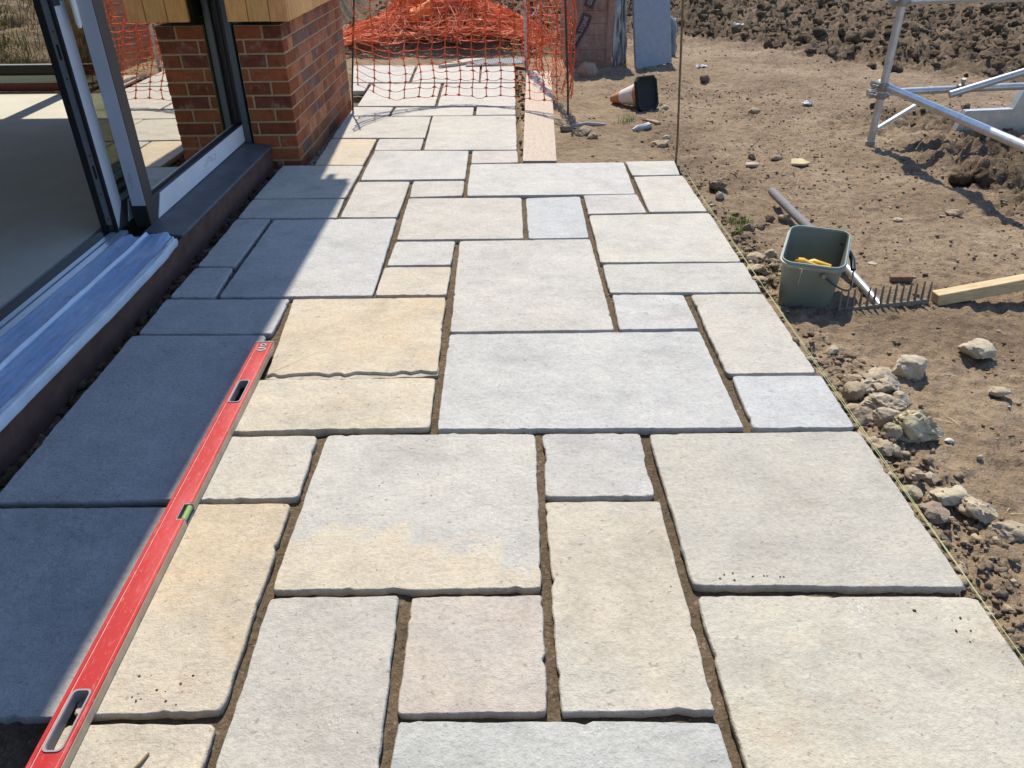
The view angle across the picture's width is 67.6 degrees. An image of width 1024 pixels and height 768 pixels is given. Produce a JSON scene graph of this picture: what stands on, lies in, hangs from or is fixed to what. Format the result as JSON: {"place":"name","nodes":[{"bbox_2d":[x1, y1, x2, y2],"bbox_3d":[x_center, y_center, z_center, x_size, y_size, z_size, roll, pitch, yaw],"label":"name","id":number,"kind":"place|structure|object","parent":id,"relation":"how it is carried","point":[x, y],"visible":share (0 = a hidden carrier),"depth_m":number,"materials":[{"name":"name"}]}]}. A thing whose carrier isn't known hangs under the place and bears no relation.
{"place":"outdoors","nodes":[
{"label":"outdoors","id":0,"kind":"place"},
{"bbox_2d":[0,0,49,91],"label":"bank grass","id":1,"kind":"structure","parent":0,"point":[26,44],"depth_m":6.73,"materials":[{"name":"plant"}]},
{"bbox_2d":[0,91,148,309],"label":"floor","id":2,"kind":"structure","parent":0,"point":[49,220],"depth_m":3.80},
{"bbox_2d":[315,65,517,182],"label":"path","id":3,"kind":"structure","parent":0,"point":[408,138],"depth_m":5.37,"materials":[{"name":"stone"}]},
{"bbox_2d":[438,58,487,67],"bbox_3d":[-0.511,-3.176,7.552,0.141,0.028,0.619,27,41,37],"label":"slab offcut","id":4,"kind":"object","parent":3,"relation":"on","point":[465,61],"visible":0.84,"depth_m":7.50,"materials":[{"name":"stone"}]},
{"bbox_2d":[466,57,523,66],"bbox_3d":[-0.158,-3.178,7.543,0.610,0.036,0.257,-3,32,-5],"label":"slab","id":5,"kind":"object","parent":3,"relation":"on","point":[507,61],"visible":0.81,"depth_m":7.52,"materials":[{"name":"grey stone"}]},
{"bbox_2d":[0,161,1023,767],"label":"patio","id":6,"kind":"structure","parent":0,"point":[588,427],"depth_m":1.87,"materials":[{"name":"stone"}]},
{"bbox_2d":[134,752,149,767],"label":"twig","id":7,"kind":"object","parent":6,"relation":"on","point":[142,760],"visible":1,"depth_m":1.34,"materials":[{"name":"beige wood"}]},
{"bbox_2d":[25,341,274,767],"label":"spirit level","id":8,"kind":"object","parent":6,"relation":"on","point":[96,672],"visible":1,"depth_m":1.68,"materials":[{"name":"red paint"}]},
{"bbox_2d":[131,240,971,732],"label":"paving crumbs","id":9,"kind":"object","parent":6,"relation":"on","point":[671,586],"visible":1,"depth_m":1.58,"materials":[{"name":"soil"}]},
{"bbox_2d":[0,0,1023,657],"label":"ground","id":10,"kind":"structure","parent":0,"point":[944,394],"depth_m":4.50,"materials":[{"name":"soil"}]},
{"bbox_2d":[0,173,275,488],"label":"trench rubble","id":11,"kind":"object","parent":10,"relation":"on","point":[10,472],"visible":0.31,"depth_m":2.85,"materials":[{"name":"gravel"}]},
{"bbox_2d":[0,0,351,475],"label":"house","id":12,"kind":"structure","parent":10,"relation":"on","point":[193,123],"depth_m":3.61,"materials":[{"name":"brick"}]},
{"bbox_2d":[0,64,59,91],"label":"far window","id":13,"kind":"structure","parent":12,"relation":"in","point":[19,77],"depth_m":6.00,"materials":[{"name":"grey metal"}]},
{"bbox_2d":[32,0,133,232],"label":"sliding door","id":14,"kind":"structure","parent":12,"relation":"in","point":[66,43],"depth_m":3.12,"materials":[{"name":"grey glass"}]},
{"bbox_2d":[0,232,177,431],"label":"protective film","id":15,"kind":"object","parent":12,"relation":"on","point":[46,341],"visible":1,"depth_m":2.63,"materials":[{"name":"blue plastic"}]},
{"bbox_2d":[69,0,253,226],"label":"fixed window","id":16,"kind":"structure","parent":12,"relation":"in","point":[168,72],"depth_m":3.59,"materials":[{"name":"grey metal"}]},
{"bbox_2d":[308,111,350,165],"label":"pier gravel","id":17,"kind":"structure","parent":10,"relation":"on","point":[320,153],"depth_m":5.15,"materials":[{"name":"grey gravel"}]},
{"bbox_2d":[342,0,559,50],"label":"netting heap","id":18,"kind":"object","parent":10,"relation":"on","point":[424,23],"visible":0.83,"depth_m":8.10,"materials":[{"name":"orange plastic"}]},
{"bbox_2d":[350,0,576,114],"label":"barrier fence","id":19,"kind":"object","parent":10,"relation":"on","point":[527,27],"visible":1,"depth_m":5.86,"materials":[{"name":"orange plastic"}]},
{"bbox_2d":[523,70,556,163],"bbox_3d":[0.216,-2.159,5.954,0.231,0.022,3.096,0,32,1],"label":"plywood board","id":20,"kind":"object","parent":10,"relation":"on","point":[539,145],"visible":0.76,"depth_m":5.44,"materials":[{"name":"beige wood"}]},
{"bbox_2d":[560,125,571,131],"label":"rock","id":21,"kind":"object","parent":10,"relation":"on","point":[566,128],"visible":1,"depth_m":5.34,"materials":[{"name":"grey stone"}]},
{"bbox_2d":[575,127,590,136],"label":"rock","id":22,"kind":"object","parent":10,"relation":"on","point":[581,131],"visible":1,"depth_m":5.21,"materials":[{"name":"beige stone"}]},
{"bbox_2d":[578,61,597,77],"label":"rock","id":23,"kind":"object","parent":10,"relation":"on","point":[587,69],"visible":0.97,"depth_m":7.11,"materials":[{"name":"grey stone"}]},
{"bbox_2d":[571,121,605,126],"bbox_3d":[0.547,-1.863,5.492,0.257,0.040,0.060,-3,32,-4],"label":"timber stick","id":24,"kind":"object","parent":10,"relation":"on","point":[589,123],"visible":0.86,"depth_m":5.48,"materials":[{"name":"grey wood"}]},
{"bbox_2d":[587,132,597,138],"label":"rock","id":25,"kind":"object","parent":10,"relation":"on","point":[592,135],"visible":1,"depth_m":5.17,"materials":[{"name":"beige stone"}]},
{"bbox_2d":[560,0,627,67],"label":"timber crate","id":26,"kind":"object","parent":10,"relation":"on","point":[601,34],"visible":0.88,"depth_m":7.48,"materials":[{"name":"brown wood"}]},
{"bbox_2d":[610,75,658,111],"bbox_3d":[0.923,-2.260,6.000,0.252,0.252,0.361,-24,24,-37],"label":"traffic cone","id":27,"kind":"object","parent":10,"relation":"on","point":[641,93],"visible":1,"depth_m":5.90,"materials":[{"name":"black rubber"}]},
{"bbox_2d":[632,122,651,131],"bbox_3d":[0.921,-1.815,5.399,0.167,0.053,0.045,-15,35,-22],"label":"plastic wrapper","id":28,"kind":"object","parent":10,"relation":"on","point":[644,126],"visible":1,"depth_m":5.38,"materials":[{"name":"white plastic"}]},
{"bbox_2d":[632,0,671,68],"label":"paving slab","id":29,"kind":"object","parent":10,"relation":"on","point":[652,31],"depth_m":7.54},
{"bbox_2d":[645,119,660,124],"bbox_3d":[1.019,-1.892,5.517,0.120,0.016,0.044,20,43,21],"label":"wood chip","id":30,"kind":"object","parent":10,"relation":"on","point":[656,122],"visible":1,"depth_m":5.51,"materials":[{"name":"brown wood"}]},
{"bbox_2d":[650,139,668,146],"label":"rock","id":31,"kind":"object","parent":10,"relation":"on","point":[662,143],"visible":1,"depth_m":5.02,"materials":[{"name":"beige stone"}]},
{"bbox_2d":[661,104,668,109],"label":"rock","id":32,"kind":"object","parent":10,"relation":"on","point":[664,106],"visible":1,"depth_m":5.94,"materials":[{"name":"beige stone"}]},
{"bbox_2d":[675,0,683,164],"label":"steel pin","id":33,"kind":"object","parent":10,"relation":"on","point":[680,61],"visible":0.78,"depth_m":4.35,"materials":[{"name":"metal"}]},
{"bbox_2d":[676,155,1023,659],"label":"string line","id":34,"kind":"object","parent":33,"relation":"attached to","point":[871,441],"visible":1,"depth_m":2.08,"materials":[{"name":"fabric"}]},
{"bbox_2d":[614,67,754,235],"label":"weeds","id":35,"kind":"object","parent":10,"relation":"on","point":[733,221],"visible":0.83,"depth_m":3.75,"materials":[{"name":"plant"}]},
{"bbox_2d":[347,0,1023,187],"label":"soil clods","id":36,"kind":"object","parent":10,"relation":"on","point":[981,176],"visible":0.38,"depth_m":8.87,"materials":[{"name":"brown soil"}]},
{"bbox_2d":[700,75,709,82],"bbox_3d":[1.737,-2.751,6.900,0.090,0.075,0.080,11,33,18],"label":"soil lump","id":37,"kind":"object","parent":10,"relation":"on","point":[704,78],"visible":1,"depth_m":6.88,"materials":[{"name":"brown soil"}]},
{"bbox_2d":[709,177,728,191],"bbox_3d":[1.134,-1.089,4.206,0.105,0.078,0.100,3,32,5],"label":"soil lump","id":38,"kind":"object","parent":10,"relation":"on","point":[718,184],"visible":1,"depth_m":4.18,"materials":[{"name":"grey stone"}]},
{"bbox_2d":[715,191,723,199],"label":"rock","id":39,"kind":"object","parent":10,"relation":"on","point":[719,195],"visible":1,"depth_m":4.09,"materials":[{"name":"grey stone"}]},
{"bbox_2d":[742,223,754,231],"bbox_3d":[1.134,-0.747,3.668,0.063,0.052,0.048,7,32,12],"label":"soil lump","id":40,"kind":"object","parent":10,"relation":"on","point":[750,227],"visible":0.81,"depth_m":3.65,"materials":[{"name":"soil"}]},
{"bbox_2d":[748,153,755,160],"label":"rock","id":41,"kind":"object","parent":10,"relation":"on","point":[751,156],"visible":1,"depth_m":4.74,"materials":[{"name":"grey stone"}]},
{"bbox_2d":[746,162,758,166],"bbox_3d":[1.441,-1.321,4.594,0.089,0.013,0.051,-4,36,-5],"label":"stone chip","id":42,"kind":"object","parent":10,"relation":"on","point":[750,164],"visible":1,"depth_m":4.58,"materials":[{"name":"beige stone"}]},
{"bbox_2d":[748,107,761,113],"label":"rock","id":43,"kind":"object","parent":10,"relation":"on","point":[753,110],"visible":1,"depth_m":5.78,"materials":[{"name":"beige stone"}]},
{"bbox_2d":[745,251,765,263],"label":"rock","id":44,"kind":"object","parent":10,"relation":"on","point":[755,257],"visible":0.66,"depth_m":3.31,"materials":[{"name":"beige stone"}]},
{"bbox_2d":[751,264,765,272],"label":"rock","id":45,"kind":"object","parent":10,"relation":"on","point":[759,268],"visible":0.97,"depth_m":3.22,"materials":[{"name":"beige stone"}]},
{"bbox_2d":[754,223,764,230],"bbox_3d":[1.201,-0.755,3.707,0.064,0.046,0.055,-9,33,-13],"label":"soil lump","id":46,"kind":"object","parent":10,"relation":"on","point":[758,226],"visible":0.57,"depth_m":3.69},
{"bbox_2d":[752,276,768,285],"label":"rock","id":47,"kind":"object","parent":10,"relation":"on","point":[761,279],"visible":0.8,"depth_m":3.16,"materials":[{"name":"beige stone"}]},
{"bbox_2d":[765,215,775,221],"bbox_3d":[1.279,-0.818,3.787,0.048,0.040,0.045,-3,32,-3],"label":"soil lump","id":48,"kind":"object","parent":10,"relation":"on","point":[769,218],"visible":1,"depth_m":3.77,"materials":[{"name":"brown soil"}]},
{"bbox_2d":[764,249,777,257],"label":"rock","id":49,"kind":"object","parent":10,"relation":"on","point":[769,253],"visible":0.97,"depth_m":3.38,"materials":[{"name":"beige stone"}]},
{"bbox_2d":[770,155,782,159],"bbox_3d":[1.631,-1.395,4.716,0.090,0.030,0.050,-11,33,-16],"label":"soil lump","id":50,"kind":"object","parent":10,"relation":"on","point":[775,157],"visible":1,"depth_m":4.70,"materials":[{"name":"beige stone"}]},
{"bbox_2d":[778,215,790,220],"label":"rock","id":51,"kind":"object","parent":10,"relation":"on","point":[784,217],"visible":0.99,"depth_m":3.77,"materials":[{"name":"stone"}]},
{"bbox_2d":[554,11,1017,228],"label":"soil crumbs","id":52,"kind":"object","parent":10,"relation":"on","point":[879,199],"visible":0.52,"depth_m":5.62,"materials":[{"name":"brown soil"}]},
{"bbox_2d":[791,158,809,165],"bbox_3d":[1.740,-1.345,4.633,0.121,0.012,0.095,-1,37,0],"label":"stone chip","id":53,"kind":"object","parent":10,"relation":"on","point":[799,161],"visible":1,"depth_m":4.61,"materials":[{"name":"beige stone"}]},
{"bbox_2d":[580,50,1022,459],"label":"pebbles","id":54,"kind":"object","parent":10,"relation":"on","point":[978,457],"visible":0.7,"depth_m":3.98,"materials":[{"name":"stone"}]},
{"bbox_2d":[802,100,813,103],"bbox_3d":[2.321,-2.216,6.015,0.095,0.026,0.064,-1,32,0],"label":"paper scrap","id":55,"kind":"object","parent":10,"relation":"on","point":[806,102],"visible":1,"depth_m":6.01,"materials":[{"name":"white paper"}]},
{"bbox_2d":[778,225,855,307],"bbox_3d":[1.205,-0.455,3.015,0.279,0.237,0.358,12,34,20],"label":"bucket","id":56,"kind":"object","parent":10,"relation":"on","point":[816,286],"visible":0.99,"depth_m":2.97,"materials":[{"name":"green plastic"}]},
{"bbox_2d":[795,257,843,282],"bbox_3d":[1.142,-0.439,2.884,0.204,0.069,0.097,-10,33,-15],"label":"sponge","id":57,"kind":"object","parent":56,"relation":"in","point":[811,261],"visible":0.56,"depth_m":2.88,"materials":[{"name":"yellow plastic"}]},
{"bbox_2d":[825,345,838,355],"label":"rock","id":58,"kind":"object","parent":10,"relation":"on","point":[831,350],"visible":0.96,"depth_m":2.64,"materials":[{"name":"beige stone"}]},
{"bbox_2d":[768,187,932,310],"bbox_3d":[1.429,-0.655,3.462,0.380,0.104,1.308,-1,32,0],"label":"garden rake","id":59,"kind":"object","parent":10,"relation":"on","point":[799,218],"visible":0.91,"depth_m":2.96,"materials":[{"name":"metal"}]},
{"bbox_2d":[841,374,861,382],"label":"rock","id":60,"kind":"object","parent":10,"relation":"on","point":[846,378],"visible":0.44,"depth_m":2.47,"materials":[{"name":"beige stone"}]},
{"bbox_2d":[841,381,865,400],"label":"rock","id":61,"kind":"object","parent":10,"relation":"on","point":[854,390],"visible":0.98,"depth_m":2.38,"materials":[{"name":"beige stone"}]},
{"bbox_2d":[685,174,1023,665],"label":"edge rubble crumbs","id":62,"kind":"object","parent":10,"relation":"on","point":[1000,568],"visible":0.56,"depth_m":1.98,"materials":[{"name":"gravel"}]},
{"bbox_2d":[693,95,1022,513],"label":"dry straw","id":63,"kind":"object","parent":10,"relation":"on","point":[777,284],"visible":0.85,"depth_m":4.21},
{"bbox_2d":[850,406,873,424],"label":"rock","id":64,"kind":"object","parent":10,"relation":"on","point":[863,415],"visible":0.86,"depth_m":2.27,"materials":[{"name":"beige stone"}]},
{"bbox_2d":[867,261,877,264],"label":"rock","id":65,"kind":"object","parent":10,"relation":"on","point":[872,263],"visible":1,"depth_m":3.35,"materials":[{"name":"beige stone"}]},
{"bbox_2d":[861,367,901,394],"bbox_3d":[1.168,-0.001,2.433,0.160,0.084,0.114,-16,35,-23],"label":"rock","id":66,"kind":"object","parent":10,"relation":"on","point":[879,380],"visible":0.95,"depth_m":2.40,"materials":[{"name":"beige stone"}]},
{"bbox_2d":[858,392,906,411],"bbox_3d":[1.137,0.061,2.348,0.146,0.063,0.086,3,32,6],"label":"rock","id":67,"kind":"object","parent":10,"relation":"on","point":[873,401],"visible":0.7,"depth_m":2.33,"materials":[{"name":"beige stone"}]},
{"bbox_2d":[871,438,893,456],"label":"rock","id":68,"kind":"object","parent":10,"relation":"on","point":[885,447],"visible":0.94,"depth_m":2.13,"materials":[{"name":"beige stone"}]},
{"bbox_2d":[872,407,900,428],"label":"rock","id":69,"kind":"object","parent":10,"relation":"on","point":[882,416],"visible":0.72,"depth_m":2.23,"materials":[{"name":"beige stone"}]},
{"bbox_2d":[881,422,902,439],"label":"rock","id":70,"kind":"object","parent":10,"relation":"on","point":[892,430],"visible":0.97,"depth_m":2.18,"materials":[{"name":"beige stone"}]},
{"bbox_2d":[892,217,902,221],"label":"rock","id":71,"kind":"object","parent":10,"relation":"on","point":[896,219],"visible":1,"depth_m":3.75,"materials":[{"name":"beige stone"}]},
{"bbox_2d":[890,390,909,406],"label":"rock","id":72,"kind":"object","parent":10,"relation":"on","point":[901,395],"visible":0.45,"depth_m":2.37,"materials":[{"name":"beige stone"}]},
{"bbox_2d":[889,273,913,281],"bbox_3d":[1.607,-0.440,3.162,0.101,0.022,0.040,-3,35,-3],"label":"brick fragment","id":73,"kind":"object","parent":10,"relation":"on","point":[902,277],"visible":1,"depth_m":3.15,"materials":[{"name":"brick"}]},
{"bbox_2d":[892,354,927,380],"bbox_3d":[1.311,-0.055,2.518,0.097,0.082,0.116,24,39,34],"label":"rock","id":74,"kind":"object","parent":10,"relation":"on","point":[910,367],"visible":0.99,"depth_m":2.49,"materials":[{"name":"beige stone"}]},
{"bbox_2d":[899,485,922,500],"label":"rock","id":75,"kind":"object","parent":10,"relation":"on","point":[915,493],"visible":0.91,"depth_m":1.99,"materials":[{"name":"beige stone"}]},
{"bbox_2d":[904,467,926,480],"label":"rock","id":76,"kind":"object","parent":10,"relation":"on","point":[912,473],"visible":1,"depth_m":2.03,"materials":[{"name":"beige stone"}]},
{"bbox_2d":[891,409,943,443],"bbox_3d":[1.172,0.117,2.221,0.136,0.100,0.120,-2,32,-2],"label":"rock","id":77,"kind":"object","parent":10,"relation":"on","point":[919,426],"visible":0.89,"depth_m":2.18,"materials":[{"name":"beige stone"}]},
{"bbox_2d":[923,471,937,484],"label":"rock","id":78,"kind":"object","parent":10,"relation":"on","point":[931,478],"visible":0.89,"depth_m":2.04,"materials":[{"name":"beige stone"}]},
{"bbox_2d":[919,500,950,524],"bbox_3d":[1.058,0.328,1.910,0.070,0.057,0.078,-11,33,-16],"label":"rock","id":79,"kind":"object","parent":10,"relation":"on","point":[934,512],"visible":0.95,"depth_m":1.89,"materials":[{"name":"grey stone"}]},
{"bbox_2d":[865,0,1023,151],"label":"scaffold","id":80,"kind":"object","parent":10,"relation":"on","point":[881,90],"visible":0.98,"depth_m":4.72,"materials":[{"name":"metal"}]},
{"bbox_2d":[927,487,970,505],"bbox_3d":[1.115,0.289,1.954,0.100,0.050,0.063,-5,32,-7],"label":"rock","id":81,"kind":"object","parent":10,"relation":"on","point":[945,496],"visible":0.88,"depth_m":1.93,"materials":[{"name":"beige stone"}]},
{"bbox_2d":[944,438,953,442],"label":"rock","id":82,"kind":"object","parent":10,"relation":"on","point":[949,440],"visible":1,"depth_m":2.21,"materials":[{"name":"white stone"}]},
{"bbox_2d":[945,209,963,215],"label":"rock","id":83,"kind":"object","parent":10,"relation":"on","point":[953,212],"visible":1,"depth_m":3.83,"materials":[{"name":"beige stone"}]},
{"bbox_2d":[952,485,966,492],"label":"rock","id":84,"kind":"object","parent":10,"relation":"on","point":[960,488],"visible":0.38,"depth_m":2.00,"materials":[{"name":"beige stone"}]},
{"bbox_2d":[931,274,1023,305],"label":"timber batten","id":85,"kind":"object","parent":10,"relation":"on","point":[977,290],"visible":1,"depth_m":2.96,"materials":[{"name":"beige wood"}]},
{"bbox_2d":[958,338,996,358],"bbox_3d":[1.595,-0.116,2.623,0.110,0.062,0.103,-10,33,-15],"label":"rock","id":86,"kind":"object","parent":10,"relation":"on","point":[978,348],"visible":1,"depth_m":2.59,"materials":[{"name":"beige stone"}]},
{"bbox_2d":[958,496,998,523],"bbox_3d":[1.164,0.318,1.913,0.087,0.063,0.080,14,34,22],"label":"rock","id":87,"kind":"object","parent":10,"relation":"on","point":[972,507],"visible":0.98,"depth_m":1.89,"materials":[{"name":"beige stone"}]},
{"bbox_2d":[952,90,1023,132],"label":"steel bracket","id":88,"kind":"object","parent":10,"relation":"on","point":[1012,116],"visible":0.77,"depth_m":5.16,"materials":[{"name":"silver metal"}]},
{"bbox_2d":[988,386,1011,396],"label":"rock","id":89,"kind":"object","parent":10,"relation":"on","point":[996,391],"visible":1,"depth_m":2.39,"materials":[{"name":"beige stone"}]},
{"bbox_2d":[985,520,1023,542],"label":"rock","id":90,"kind":"object","parent":10,"relation":"on","point":[1008,531],"visible":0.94,"depth_m":1.85,"materials":[{"name":"beige stone"}]},
{"bbox_2d":[515,68,525,162],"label":"path edge gravel","id":91,"kind":"structure","parent":0,"point":[518,91],"depth_m":6.49,"materials":[{"name":"gravel"}]},
{"bbox_2d":[671,16,677,56],"bbox_3d":[1.609,-3.866,8.002,0.286,0.801,0.372,-1,32,0],"label":"folded sheet","id":92,"kind":"object","parent":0,"point":[674,27],"visible":0.23,"depth_m":8.10,"materials":[{"name":"grey plastic"}]}
]}

